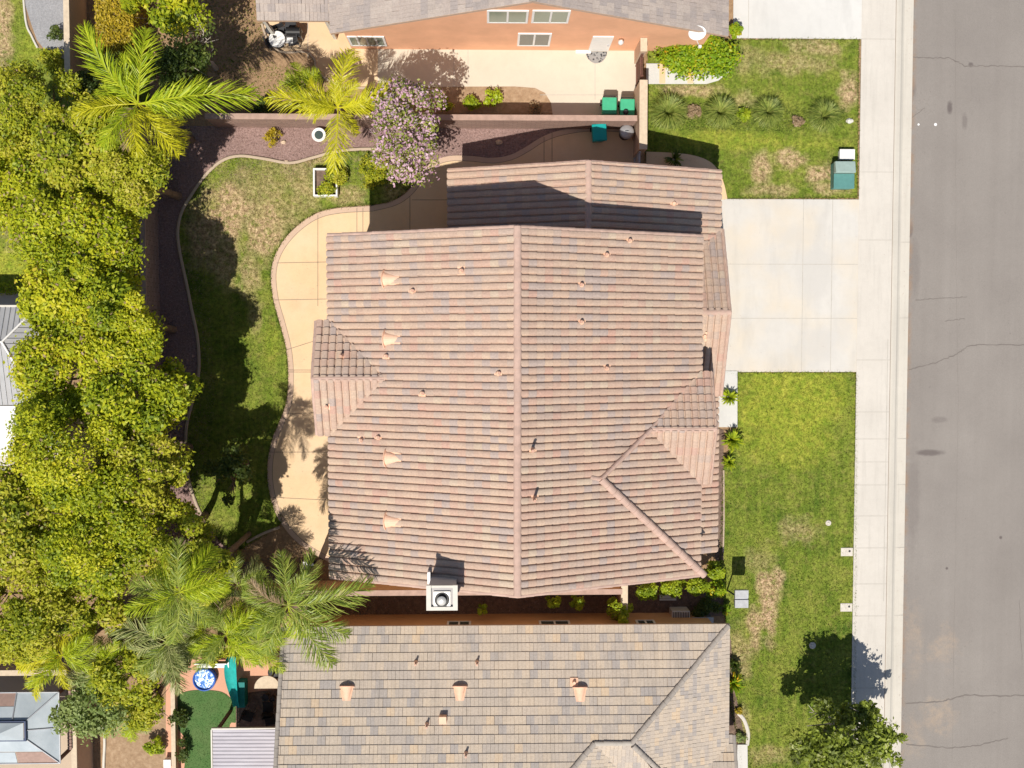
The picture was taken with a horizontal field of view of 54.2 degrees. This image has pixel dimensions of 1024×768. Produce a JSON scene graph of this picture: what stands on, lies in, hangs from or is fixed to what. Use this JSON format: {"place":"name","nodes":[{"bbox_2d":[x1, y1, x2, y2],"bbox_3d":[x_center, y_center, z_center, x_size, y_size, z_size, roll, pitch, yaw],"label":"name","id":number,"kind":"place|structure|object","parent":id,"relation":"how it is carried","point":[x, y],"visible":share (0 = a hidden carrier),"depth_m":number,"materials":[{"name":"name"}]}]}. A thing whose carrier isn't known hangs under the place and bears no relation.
{"place":"outdoors","nodes":[
{"label":"outdoors","id":0,"kind":"place"},
{"bbox_2d":[0,292,59,469],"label":"patio","id":1,"kind":"structure","parent":0,"point":[8,299],"depth_m":44.38,"materials":[{"name":"concrete"}]},
{"bbox_2d":[0,406,15,455],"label":"canopy","id":2,"kind":"object","parent":1,"relation":"on","point":[5,413],"visible":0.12,"depth_m":42.04,"materials":[{"name":"white paint"}]},
{"bbox_2d":[0,305,38,404],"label":"patio cover","id":3,"kind":"object","parent":1,"relation":"on","point":[11,326],"visible":0.3,"depth_m":41.52,"materials":[{"name":"metal"}]},
{"bbox_2d":[0,655,77,767],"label":"corner patio","id":4,"kind":"structure","parent":0,"point":[12,684],"depth_m":45.18,"materials":[{"name":"concrete"}]},
{"bbox_2d":[0,677,75,763],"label":"gazebo","id":5,"kind":"object","parent":4,"relation":"on","point":[32,739],"visible":0.86,"depth_m":42.52,"materials":[{"name":"grey metal"}]},
{"bbox_2d":[0,657,81,675],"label":"block wall","id":6,"kind":"structure","parent":4,"relation":"on","point":[10,671],"depth_m":43.62,"materials":[{"name":"beige"}]},
{"bbox_2d":[0,0,149,283],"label":"neighbour back lawn","id":7,"kind":"structure","parent":0,"point":[13,35],"depth_m":43.99,"materials":[{"name":"green plant"}]},
{"bbox_2d":[0,127,59,231],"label":"broadleaf tree","id":8,"kind":"object","parent":7,"relation":"on","point":[17,173],"visible":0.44,"depth_m":39.66,"materials":[{"name":"green plant"}]},
{"bbox_2d":[0,57,82,166],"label":"broadleaf tree","id":9,"kind":"object","parent":7,"relation":"on","point":[22,94],"visible":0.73,"depth_m":38.47,"materials":[{"name":"green plant"}]},
{"bbox_2d":[38,47,63,74],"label":"shrub","id":10,"kind":"object","parent":7,"relation":"on","point":[55,54],"visible":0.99,"depth_m":43.47,"materials":[{"name":"green plant"}]},
{"bbox_2d":[0,160,148,292],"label":"broadleaf tree","id":11,"kind":"object","parent":7,"relation":"on","point":[37,221],"visible":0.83,"depth_m":37.74,"materials":[{"name":"green plant"}]},
{"bbox_2d":[26,89,168,218],"bbox_3d":[-16.359,-8.853,40.763,5.012,7.096,4.970,33,91,-2],"label":"broadleaf tree","id":12,"kind":"object","parent":7,"relation":"on","point":[62,151],"visible":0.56,"depth_m":37.91,"materials":[{"name":"green plant"}]},
{"bbox_2d":[64,51,131,107],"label":"dark tree","id":13,"kind":"object","parent":7,"relation":"on","point":[90,84],"visible":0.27,"depth_m":40.49,"materials":[{"name":"green plant"}]},
{"bbox_2d":[71,684,92,767],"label":"block wall","id":14,"kind":"structure","parent":0,"point":[82,756],"depth_m":44.10,"materials":[{"name":"beige paint"}]},
{"bbox_2d":[105,700,165,767],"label":"corner dirt","id":15,"kind":"structure","parent":0,"point":[122,752],"depth_m":45.40,"materials":[{"name":"beige soil"}]},
{"bbox_2d":[124,674,171,732],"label":"tree","id":16,"kind":"object","parent":15,"relation":"on","point":[143,714],"visible":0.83,"depth_m":41.17,"materials":[{"name":"green plant"}]},
{"bbox_2d":[166,655,278,767],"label":"patio","id":17,"kind":"structure","parent":0,"point":[254,674],"depth_m":45.36,"materials":[{"name":"concrete"}]},
{"bbox_2d":[170,670,178,767],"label":"block wall","id":18,"kind":"structure","parent":17,"relation":"on","point":[174,733],"depth_m":44.94,"materials":[{"name":"beige paint"}]},
{"bbox_2d":[193,668,216,690],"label":"paddling pool","id":19,"kind":"structure","parent":17,"relation":"on","point":[206,681],"depth_m":45.06,"materials":[{"name":"blue plastic"}]},
{"bbox_2d":[178,690,235,767],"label":"artificial turf","id":20,"kind":"structure","parent":17,"relation":"on","point":[193,750],"depth_m":45.39,"materials":[{"name":"green plastic"}]},
{"bbox_2d":[211,710,274,767],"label":"patio cover","id":21,"kind":"object","parent":20,"relation":"on","point":[241,747],"visible":0.69,"depth_m":42.86,"materials":[{"name":"white metal"}]},
{"bbox_2d":[224,656,247,707],"bbox_3d":[-12.366,13.379,44.886,0.751,0.948,2.380,-20,93,0],"label":"slide","id":22,"kind":"object","parent":17,"relation":"on","point":[238,691],"visible":0.94,"depth_m":44.78,"materials":[{"name":"teal plastic"}]},
{"bbox_2d":[236,689,276,729],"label":"shaded patio","id":23,"kind":"structure","parent":0,"point":[255,701],"depth_m":45.41,"materials":[{"name":"concrete"}]},
{"bbox_2d":[179,151,415,548],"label":"back lawn","id":24,"kind":"structure","parent":0,"point":[220,392],"depth_m":44.62,"materials":[{"name":"green plant"}]},
{"bbox_2d":[93,423,194,522],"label":"broadleaf tree","id":25,"kind":"object","parent":24,"relation":"on","point":[159,462],"visible":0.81,"depth_m":37.86,"materials":[{"name":"green plant"}]},
{"bbox_2d":[114,488,215,588],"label":"broadleaf tree","id":26,"kind":"object","parent":24,"relation":"on","point":[187,520],"visible":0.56,"depth_m":38.55,"materials":[{"name":"green plant"}]},
{"bbox_2d":[122,531,251,645],"bbox_3d":[-11.758,7.194,39.615,3.937,10.986,3.321,-42,93,1],"label":"palm tree","id":27,"kind":"object","parent":24,"relation":"on","point":[203,592],"visible":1,"depth_m":35.02,"materials":[{"name":"green plant"}]},
{"bbox_2d":[168,537,238,614],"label":"broadleaf tree","id":28,"kind":"object","parent":24,"relation":"on","point":[226,561],"visible":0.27,"depth_m":38.82,"materials":[{"name":"green plant"}]},
{"bbox_2d":[199,437,255,508],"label":"tree","id":29,"kind":"object","parent":24,"relation":"on","point":[235,465],"visible":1,"depth_m":41.99,"materials":[{"name":"green plant"}]},
{"bbox_2d":[176,147,417,514],"bbox_3d":[-12.277,-3.991,44.563,8.029,0.090,19.176,31,92,-2],"label":"garden edging","id":30,"kind":"object","parent":24,"relation":"on","point":[216,164],"visible":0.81,"depth_m":44.38,"materials":[{"name":"concrete"}]},
{"bbox_2d":[313,168,338,196],"bbox_3d":[-8.240,-8.905,44.281,1.063,0.400,1.227,0,93,-1],"label":"raised bed","id":31,"kind":"object","parent":24,"relation":"on","point":[319,174],"visible":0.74,"depth_m":44.29,"materials":[{"name":"white paint"}]},
{"bbox_2d":[316,167,347,198],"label":"shrub","id":32,"kind":"object","parent":31,"relation":"in","point":[326,186],"visible":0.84,"depth_m":43.94,"materials":[{"name":"green plant"}]},
{"bbox_2d":[358,153,388,189],"bbox_3d":[-6.133,-9.384,44.166,1.495,0.708,1.653,0,93,-1],"label":"shrub","id":33,"kind":"object","parent":24,"relation":"on","point":[374,178],"visible":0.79,"depth_m":44.07,"materials":[{"name":"green plant"}]},
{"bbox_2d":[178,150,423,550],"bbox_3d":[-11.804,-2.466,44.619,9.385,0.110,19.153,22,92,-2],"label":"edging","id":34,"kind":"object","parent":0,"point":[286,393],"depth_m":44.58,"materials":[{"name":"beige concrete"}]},
{"bbox_2d":[264,22,377,87],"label":"neighbour patio","id":35,"kind":"structure","parent":0,"point":[321,44],"depth_m":44.22,"materials":[{"name":"beige concrete"}]},
{"bbox_2d":[0,0,860,767],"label":"ground","id":36,"kind":"structure","parent":0,"point":[264,548],"depth_m":44.24,"materials":[{"name":"soil"}]},
{"bbox_2d":[0,459,85,596],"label":"broadleaf tree","id":37,"kind":"object","parent":36,"relation":"on","point":[21,509],"visible":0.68,"depth_m":37.44,"materials":[{"name":"green plant"}]},
{"bbox_2d":[25,0,63,58],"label":"gravel yard","id":38,"kind":"structure","parent":36,"relation":"on","point":[44,15],"depth_m":43.88,"materials":[{"name":"grey gravel"}]},
{"bbox_2d":[0,559,93,668],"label":"broadleaf tree","id":39,"kind":"object","parent":36,"relation":"on","point":[32,620],"visible":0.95,"depth_m":37.79,"materials":[{"name":"green plant"}]},
{"bbox_2d":[2,314,110,430],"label":"broadleaf tree","id":40,"kind":"object","parent":36,"relation":"on","point":[39,369],"visible":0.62,"depth_m":37.51,"materials":[{"name":"green plant"}]},
{"bbox_2d":[15,624,104,700],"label":"palm tree","id":41,"kind":"object","parent":36,"relation":"on","point":[44,664],"visible":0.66,"depth_m":39.93,"materials":[{"name":"green plant"}]},
{"bbox_2d":[0,383,143,522],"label":"broadleaf tree","id":42,"kind":"object","parent":36,"relation":"on","point":[58,483],"visible":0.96,"depth_m":36.63,"materials":[{"name":"green plant"}]},
{"bbox_2d":[63,0,87,77],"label":"block wall","id":43,"kind":"structure","parent":36,"relation":"on","point":[74,13],"depth_m":42.50,"materials":[{"name":"beige paint"}]},
{"bbox_2d":[14,235,145,338],"bbox_3d":[-16.765,-3.438,40.737,4.874,7.613,4.846,0,93,-1],"label":"broadleaf tree","id":44,"kind":"object","parent":36,"relation":"on","point":[44,303],"visible":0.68,"depth_m":37.72,"materials":[{"name":"green plant"}]},
{"bbox_2d":[48,665,129,746],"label":"tree","id":45,"kind":"object","parent":36,"relation":"on","point":[79,713],"visible":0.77,"depth_m":40.37,"materials":[{"name":"green plant"}]},
{"bbox_2d":[51,573,131,643],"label":"broadleaf tree","id":46,"kind":"object","parent":36,"relation":"on","point":[83,617],"visible":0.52,"depth_m":39.60,"materials":[{"name":"green plant"}]},
{"bbox_2d":[65,625,146,707],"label":"palm tree","id":47,"kind":"object","parent":36,"relation":"on","point":[117,652],"visible":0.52,"depth_m":40.51,"materials":[{"name":"green plant"}]},
{"bbox_2d":[92,0,150,64],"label":"hedge","id":48,"kind":"object","parent":36,"relation":"on","point":[114,24],"visible":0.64,"depth_m":42.13,"materials":[{"name":"yellow plant"}]},
{"bbox_2d":[87,638,166,710],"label":"tree","id":49,"kind":"object","parent":36,"relation":"on","point":[105,670],"visible":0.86,"depth_m":40.07,"materials":[{"name":"green plant"}]},
{"bbox_2d":[138,120,162,588],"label":"block wall","id":50,"kind":"structure","parent":36,"relation":"on","point":[149,235],"depth_m":43.47,"materials":[{"name":"concrete"}]},
{"bbox_2d":[104,601,209,695],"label":"palm tree","id":51,"kind":"object","parent":36,"relation":"on","point":[169,653],"visible":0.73,"depth_m":39.79,"materials":[{"name":"green plant"}]},
{"bbox_2d":[119,0,213,38],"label":"broadleaf tree","id":52,"kind":"object","parent":36,"relation":"on","point":[162,15],"visible":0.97,"depth_m":39.95,"materials":[{"name":"green plant"}]},
{"bbox_2d":[139,38,210,99],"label":"dark tree","id":53,"kind":"object","parent":36,"relation":"on","point":[175,68],"visible":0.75,"depth_m":40.11,"materials":[{"name":"green plant"}]},
{"bbox_2d":[155,8,217,74],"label":"broadleaf tree","id":54,"kind":"object","parent":36,"relation":"on","point":[183,45],"visible":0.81,"depth_m":40.02,"materials":[{"name":"green plant"}]},
{"bbox_2d":[187,598,265,673],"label":"palm tree","id":55,"kind":"object","parent":36,"relation":"on","point":[212,643],"visible":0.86,"depth_m":39.96,"materials":[{"name":"green plant"}]},
{"bbox_2d":[208,550,270,620],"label":"palm tree","id":56,"kind":"object","parent":36,"relation":"on","point":[259,565],"visible":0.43,"depth_m":41.44,"materials":[{"name":"green plant"}]},
{"bbox_2d":[240,622,289,674],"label":"palm tree","id":57,"kind":"object","parent":36,"relation":"on","point":[265,659],"visible":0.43,"depth_m":41.62,"materials":[{"name":"green plant"}]},
{"bbox_2d":[188,0,343,111],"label":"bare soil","id":58,"kind":"structure","parent":36,"relation":"on","point":[243,54],"depth_m":44.12,"materials":[{"name":"brown soil"}]},
{"bbox_2d":[279,62,322,99],"bbox_3d":[-8.811,-12.683,42.794,1.641,3.022,1.698,30,92,-2],"label":"shrub","id":59,"kind":"object","parent":36,"relation":"on","point":[294,80],"visible":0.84,"depth_m":41.55,"materials":[{"name":"green plant"}]},
{"bbox_2d":[241,548,375,672],"bbox_3d":[-8.115,8.229,40.737,4.756,9.005,4.555,26,92,-2],"label":"palm tree","id":60,"kind":"object","parent":36,"relation":"on","point":[258,592],"visible":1,"depth_m":37.06,"materials":[{"name":"green plant"}]},
{"bbox_2d":[152,126,563,589],"bbox_3d":[-5.301,-1.117,44.885,22.057,0.001,20.816,0,93,-1],"label":"mulch bed","id":61,"kind":"object","parent":36,"relation":"on","point":[164,232],"visible":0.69,"depth_m":44.46,"materials":[{"name":"brown wood"}]},
{"bbox_2d":[31,494,175,599],"bbox_3d":[-15.808,5.911,40.532,4.576,8.877,4.797,27,92,-2],"label":"broadleaf tree","id":62,"kind":"object","parent":61,"relation":"on","point":[71,552],"visible":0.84,"depth_m":37.18,"materials":[{"name":"green plant"}]},
{"bbox_2d":[61,274,177,370],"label":"broadleaf tree","id":63,"kind":"object","parent":61,"relation":"on","point":[133,317],"visible":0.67,"depth_m":37.57,"materials":[{"name":"green plant"}]},
{"bbox_2d":[85,139,182,218],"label":"broadleaf tree","id":64,"kind":"object","parent":61,"relation":"on","point":[142,185],"visible":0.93,"depth_m":37.70,"materials":[{"name":"green plant"}]},
{"bbox_2d":[65,326,203,446],"bbox_3d":[-14.886,0.121,40.601,4.801,8.290,4.413,38,91,-3],"label":"broadleaf tree","id":65,"kind":"object","parent":61,"relation":"on","point":[167,391],"visible":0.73,"depth_m":37.68,"materials":[{"name":"green plant"}]},
{"bbox_2d":[70,19,262,159],"bbox_3d":[-13.023,-11.025,40.202,7.126,8.160,5.333,0,93,-1],"label":"palm tree","id":66,"kind":"object","parent":61,"relation":"on","point":[130,119],"visible":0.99,"depth_m":37.01,"materials":[{"name":"green plant"}]},
{"bbox_2d":[263,48,394,177],"bbox_3d":[-7.005,-11.316,41.743,4.558,5.323,4.546,-42,93,1],"label":"palm tree","id":67,"kind":"object","parent":61,"relation":"on","point":[362,101],"visible":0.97,"depth_m":39.58,"materials":[{"name":"green plant"}]},
{"bbox_2d":[366,74,447,187],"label":"flowering tree","id":68,"kind":"object","parent":61,"relation":"on","point":[401,154],"visible":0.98,"depth_m":39.45,"materials":[{"name":"pink plant"}]},
{"bbox_2d":[153,580,621,596],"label":"block wall","id":69,"kind":"structure","parent":36,"relation":"on","point":[383,590],"depth_m":43.59,"materials":[{"name":"orange paint"}]},
{"bbox_2d":[205,113,636,128],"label":"block wall","id":70,"kind":"structure","parent":36,"relation":"on","point":[267,120],"depth_m":43.07,"materials":[{"name":"beige concrete"}]},
{"bbox_2d":[428,86,551,112],"bbox_3d":[0.879,-12.666,44.511,9.226,0.001,1.236,0,93,-1],"label":"dirt strip","id":71,"kind":"object","parent":36,"relation":"on","point":[517,99],"visible":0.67,"depth_m":44.48,"materials":[{"name":"brown soil"}]},
{"bbox_2d":[256,0,728,53],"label":"salmon house","id":72,"kind":"structure","parent":36,"relation":"on","point":[583,26],"depth_m":40.81,"materials":[{"name":"paint"}]},
{"bbox_2d":[487,10,528,23],"bbox_3d":[-0.174,-14.596,39.743,1.642,1.510,0.050,0,93,-1],"label":"window","id":73,"kind":"structure","parent":72,"relation":"in","point":[493,16],"depth_m":39.67,"materials":[{"name":"grey glass"}]},
{"bbox_2d":[517,33,551,45],"bbox_3d":[0.948,-14.729,42.782,1.421,1.739,0.050,0,93,-1],"label":"window","id":74,"kind":"structure","parent":72,"relation":"in","point":[524,39],"depth_m":42.72,"materials":[{"name":"grey glass"}]},
{"bbox_2d":[531,10,570,23],"bbox_3d":[1.535,-14.596,39.743,1.500,1.507,0.050,0,93,-1],"label":"window","id":75,"kind":"structure","parent":72,"relation":"in","point":[538,16],"depth_m":39.67,"materials":[{"name":"grey glass"}]},
{"bbox_2d":[281,582,724,615],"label":"side yard","id":76,"kind":"structure","parent":36,"relation":"on","point":[380,604],"depth_m":45.49,"materials":[{"name":"soil"}]},
{"bbox_2d":[606,596,633,623],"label":"shrub","id":77,"kind":"object","parent":76,"relation":"on","point":[613,609],"visible":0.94,"depth_m":43.59,"materials":[{"name":"green plant"}]},
{"bbox_2d":[690,595,722,616],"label":"shrub","id":78,"kind":"object","parent":76,"relation":"on","point":[704,606],"visible":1,"depth_m":44.98,"materials":[{"name":"green plant"}]},
{"bbox_2d":[273,613,737,767],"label":"grey tiled house","id":79,"kind":"structure","parent":36,"relation":"on","point":[581,690],"depth_m":41.76,"materials":[{"name":"tile"}]},
{"bbox_2d":[311,160,731,610],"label":"tiled house","id":80,"kind":"structure","parent":36,"relation":"on","point":[517,378],"depth_m":38.03,"materials":[{"name":"brown tile"}]},
{"bbox_2d":[633,80,647,156],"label":"stucco wall","id":81,"kind":"structure","parent":36,"relation":"on","point":[640,94],"depth_m":42.71,"materials":[{"name":"beige paint"}]},
{"bbox_2d":[715,429,723,559],"bbox_3d":[9.427,4.991,45.456,0.390,0.001,6.089,-1,93,-1],"label":"entry bed","id":82,"kind":"object","parent":36,"relation":"on","point":[720,486],"visible":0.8,"depth_m":45.46,"materials":[{"name":"soil"}]},
{"bbox_2d":[729,639,743,744],"bbox_3d":[10.210,15.816,45.957,1.203,0.001,9.589,0,93,-1],"label":"front bed","id":83,"kind":"object","parent":36,"relation":"on","point":[732,729],"visible":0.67,"depth_m":45.93,"materials":[{"name":"soil"}]},
{"bbox_2d":[267,129,633,561],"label":"patio","id":84,"kind":"structure","parent":0,"point":[298,272],"depth_m":44.64,"materials":[{"name":"concrete"}]},
{"bbox_2d":[378,49,635,114],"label":"neighbour side path","id":85,"kind":"structure","parent":0,"point":[569,82],"depth_m":44.44,"materials":[{"name":"concrete"}]},
{"bbox_2d":[646,152,726,199],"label":"entry side path","id":86,"kind":"structure","parent":0,"point":[655,158],"depth_m":44.70,"materials":[{"name":"beige concrete"}]},
{"bbox_2d":[646,55,732,83],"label":"neighbour front path","id":87,"kind":"structure","parent":0,"point":[654,75],"depth_m":44.52,"materials":[{"name":"concrete"}]},
{"bbox_2d":[718,371,736,426],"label":"entry path","id":88,"kind":"structure","parent":0,"point":[727,414],"depth_m":45.24,"materials":[{"name":"concrete"}]},
{"bbox_2d":[644,37,860,199],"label":"neighbour front lawn","id":89,"kind":"structure","parent":0,"point":[804,169],"depth_m":44.77,"materials":[{"name":"green plant"}]},
{"bbox_2d":[648,90,687,131],"bbox_3d":[6.927,-12.069,44.283,1.954,0.745,1.905,0,93,-1],"label":"shrub","id":90,"kind":"object","parent":89,"relation":"on","point":[671,108],"visible":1,"depth_m":44.12,"materials":[{"name":"green plant"}]},
{"bbox_2d":[648,35,744,83],"bbox_3d":[8.117,-14.602,43.959,4.262,1.409,2.719,0,93,-1],"label":"lantana hedge","id":91,"kind":"object","parent":89,"relation":"on","point":[716,56],"visible":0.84,"depth_m":43.73,"materials":[{"name":"green plant"}]},
{"bbox_2d":[703,94,736,129],"bbox_3d":[9.247,-12.093,44.361,1.701,0.690,1.705,0,93,-1],"label":"shrub","id":92,"kind":"object","parent":89,"relation":"on","point":[723,107],"visible":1,"depth_m":44.19,"materials":[{"name":"green plant"}]},
{"bbox_2d":[648,100,848,133],"bbox_3d":[10.552,-11.921,44.630,9.070,0.240,1.505,0,93,-1],"label":"ground cover","id":93,"kind":"object","parent":89,"relation":"on","point":[778,124],"visible":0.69,"depth_m":44.70,"materials":[{"name":"green plant"}]},
{"bbox_2d":[752,94,785,129],"bbox_3d":[11.405,-12.118,44.434,1.580,0.635,1.585,0,93,-1],"label":"shrub","id":94,"kind":"object","parent":89,"relation":"on","point":[772,109],"visible":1,"depth_m":44.28,"materials":[{"name":"green plant"}]},
{"bbox_2d":[807,97,843,134],"bbox_3d":[13.922,-11.954,44.497,1.718,0.635,1.716,0,93,-1],"label":"shrub","id":95,"kind":"object","parent":89,"relation":"on","point":[829,112],"visible":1,"depth_m":44.35,"materials":[{"name":"green plant"}]},
{"bbox_2d":[830,161,855,189],"bbox_3d":[14.753,-9.286,44.574,0.929,0.793,1.194,0,93,-1],"label":"utility cabinet","id":96,"kind":"object","parent":89,"relation":"on","point":[842,176],"visible":1,"depth_m":44.42,"materials":[{"name":"green metal"}]},
{"bbox_2d":[719,370,858,767],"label":"front lawn","id":97,"kind":"structure","parent":0,"point":[783,532],"depth_m":45.65,"materials":[{"name":"green plant"}]},
{"bbox_2d":[784,695,908,767],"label":"street tree","id":98,"kind":"object","parent":97,"relation":"on","point":[870,746],"visible":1,"depth_m":42.35,"materials":[{"name":"green plant"}]},
{"bbox_2d":[721,199,858,371],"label":"driveway","id":99,"kind":"structure","parent":0,"point":[793,275],"depth_m":45.09,"materials":[{"name":"concrete"}]},
{"bbox_2d":[733,0,861,38],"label":"neighbour driveway","id":100,"kind":"structure","parent":0,"point":[798,19],"depth_m":44.57,"materials":[{"name":"concrete"}]},
{"bbox_2d":[851,0,896,767],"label":"sidewalk","id":101,"kind":"structure","parent":0,"point":[876,141],"depth_m":45.29,"materials":[{"name":"concrete"}]},
{"bbox_2d":[901,0,1023,767],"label":"street","id":102,"kind":"structure","parent":0,"point":[964,471],"depth_m":45.65,"materials":[{"name":"grey asphalt"}]},
{"bbox_2d":[884,0,913,767],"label":"kerb","id":103,"kind":"structure","parent":102,"relation":"on","point":[899,351],"depth_m":45.45,"materials":[{"name":"concrete"}]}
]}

